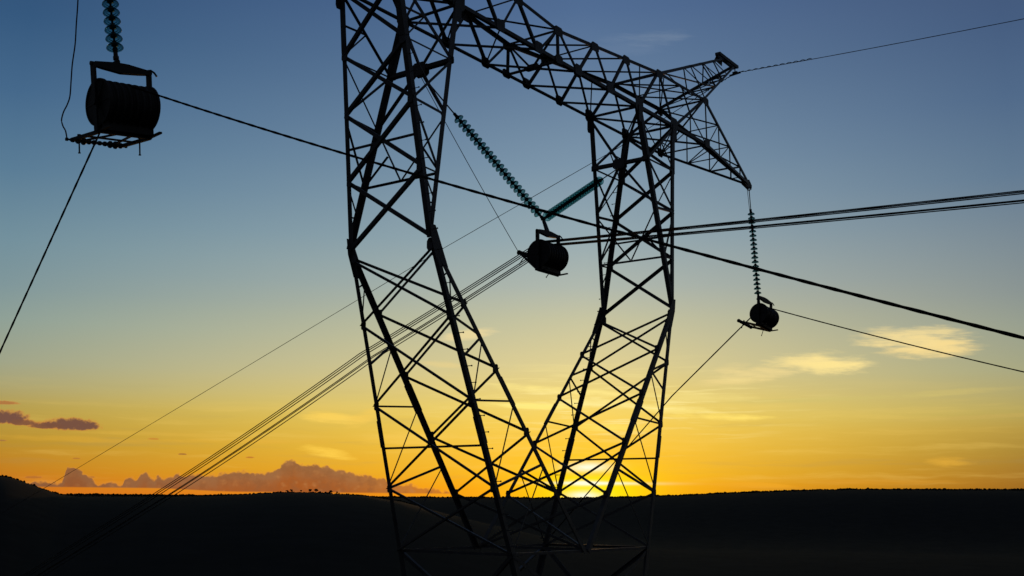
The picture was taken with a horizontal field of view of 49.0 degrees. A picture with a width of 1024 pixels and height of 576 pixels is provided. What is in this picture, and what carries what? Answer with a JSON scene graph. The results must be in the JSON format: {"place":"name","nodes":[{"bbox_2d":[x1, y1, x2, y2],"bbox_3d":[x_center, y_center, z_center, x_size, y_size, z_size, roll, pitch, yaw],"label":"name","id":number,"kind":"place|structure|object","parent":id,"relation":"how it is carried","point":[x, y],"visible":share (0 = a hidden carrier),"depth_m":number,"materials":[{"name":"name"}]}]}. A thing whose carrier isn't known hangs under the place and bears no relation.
{"place":"outdoors","nodes":[
{"label":"outdoors","id":0,"kind":"place"},
{"bbox_2d":[0,476,1023,575],"bbox_3d":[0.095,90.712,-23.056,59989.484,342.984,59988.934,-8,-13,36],"label":"ground","id":1,"kind":"structure","parent":0,"point":[891,532],"depth_m":1732.02,"materials":[{"name":"soil"}]},
{"bbox_2d":[0,475,1023,504],"bbox_3d":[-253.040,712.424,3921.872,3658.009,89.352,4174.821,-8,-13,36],"label":"forest","id":2,"kind":"object","parent":1,"relation":"on","point":[221,494],"visible":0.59,"depth_m":4693.78,"materials":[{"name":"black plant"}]},
{"bbox_2d":[336,0,751,575],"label":"lattice tower","id":3,"kind":"structure","parent":1,"relation":"on","point":[461,12],"depth_m":28.01,"materials":[{"name":"metal"}]},
{"bbox_2d":[102,0,123,60],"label":"insulator string","id":4,"kind":"object","parent":3,"relation":"hanging from","point":[113,26],"visible":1,"depth_m":17.59,"materials":[{"name":"glass"}]},
{"bbox_2d":[65,59,161,155],"bbox_3d":[-6.118,-2.791,17.270,1.249,1.500,1.105,-10,-15,42],"label":"stringing block","id":5,"kind":"object","parent":4,"relation":"hanging from","point":[112,108],"depth_m":16.97,"materials":[{"name":"paint"}]},
{"bbox_2d":[61,0,78,136],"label":"tag line","id":6,"kind":"object","parent":5,"relation":"attached to","point":[71,69],"visible":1,"depth_m":17.93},
{"bbox_2d":[420,76,518,252],"bbox_3d":[-0.984,-2.938,27.608,0.016,3.477,4.088,-7,-13,34],"label":"tag line","id":7,"kind":"object","parent":3,"relation":"hanging from","point":[469,165],"visible":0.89,"depth_m":27.54,"materials":[{"name":"fabric"}]},
{"bbox_2d":[419,75,543,218],"bbox_3d":[-0.675,-3.407,27.738,0.258,2.655,4.591,-9,-14,40],"label":"insulator string","id":8,"kind":"object","parent":3,"relation":"hanging from","point":[490,157],"visible":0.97,"depth_m":27.91,"materials":[{"name":"glass"}]},
{"bbox_2d":[517,218,568,277],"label":"stringing block","id":9,"kind":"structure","parent":8,"relation":"hanging from","point":[544,256],"depth_m":28.70,"materials":[{"name":"paint"}]},
{"bbox_2d":[0,18,1023,513],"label":"ground wire","id":10,"kind":"object","parent":3,"relation":"attached to","point":[734,72],"visible":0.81,"depth_m":42.80,"materials":[{"name":"metal"}]},
{"bbox_2d":[543,167,618,220],"bbox_3d":[2.019,-2.693,31.337,0.258,2.655,4.591,-6,-13,31],"label":"insulator string","id":11,"kind":"object","parent":3,"relation":"hanging from","point":[572,199],"visible":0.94,"depth_m":30.82,"materials":[{"name":"glass"}]},
{"bbox_2d":[747,189,760,306],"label":"tag line","id":12,"kind":"object","parent":3,"relation":"hanging from","point":[753,243],"visible":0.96,"depth_m":40.21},
{"bbox_2d":[748,189,760,295],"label":"insulator string","id":13,"kind":"object","parent":3,"relation":"hanging from","point":[754,249],"visible":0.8,"depth_m":40.46,"materials":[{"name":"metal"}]},
{"bbox_2d":[737,295,778,335],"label":"stringing block","id":14,"kind":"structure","parent":13,"relation":"hanging from","point":[763,317],"depth_m":39.66,"materials":[{"name":"paint"}]},
{"bbox_2d":[520,307,1023,571],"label":"pilot rope","id":15,"kind":"object","parent":14,"relation":"attached to","point":[802,317],"visible":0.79,"depth_m":39.36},
{"bbox_2d":[0,84,1023,352],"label":"pilot rope","id":16,"kind":"object","parent":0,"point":[978,326],"visible":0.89,"depth_m":11.87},
{"bbox_2d":[0,0,1023,497],"label":"sky","id":17,"kind":"structure","parent":0,"point":[167,271],"materials":[{"name":"blue"}]},
{"bbox_2d":[22,190,1023,575],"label":"conductor","id":18,"kind":"object","parent":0,"point":[516,256],"visible":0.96,"depth_m":28.13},
{"bbox_2d":[25,191,1023,575],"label":"conductor","id":19,"kind":"object","parent":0,"point":[515,259],"visible":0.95,"depth_m":28.25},
{"bbox_2d":[29,193,1023,575],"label":"conductor","id":20,"kind":"object","parent":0,"point":[521,257],"visible":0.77,"depth_m":28.31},
{"bbox_2d":[36,199,1023,575],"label":"conductor","id":21,"kind":"object","parent":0,"point":[520,263],"visible":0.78,"depth_m":28.57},
{"bbox_2d":[38,201,1023,575],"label":"conductor","id":22,"kind":"object","parent":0,"point":[498,279],"visible":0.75,"depth_m":29.95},
{"bbox_2d":[43,202,1023,575],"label":"conductor","id":23,"kind":"object","parent":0,"point":[527,262],"visible":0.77,"depth_m":28.60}
]}

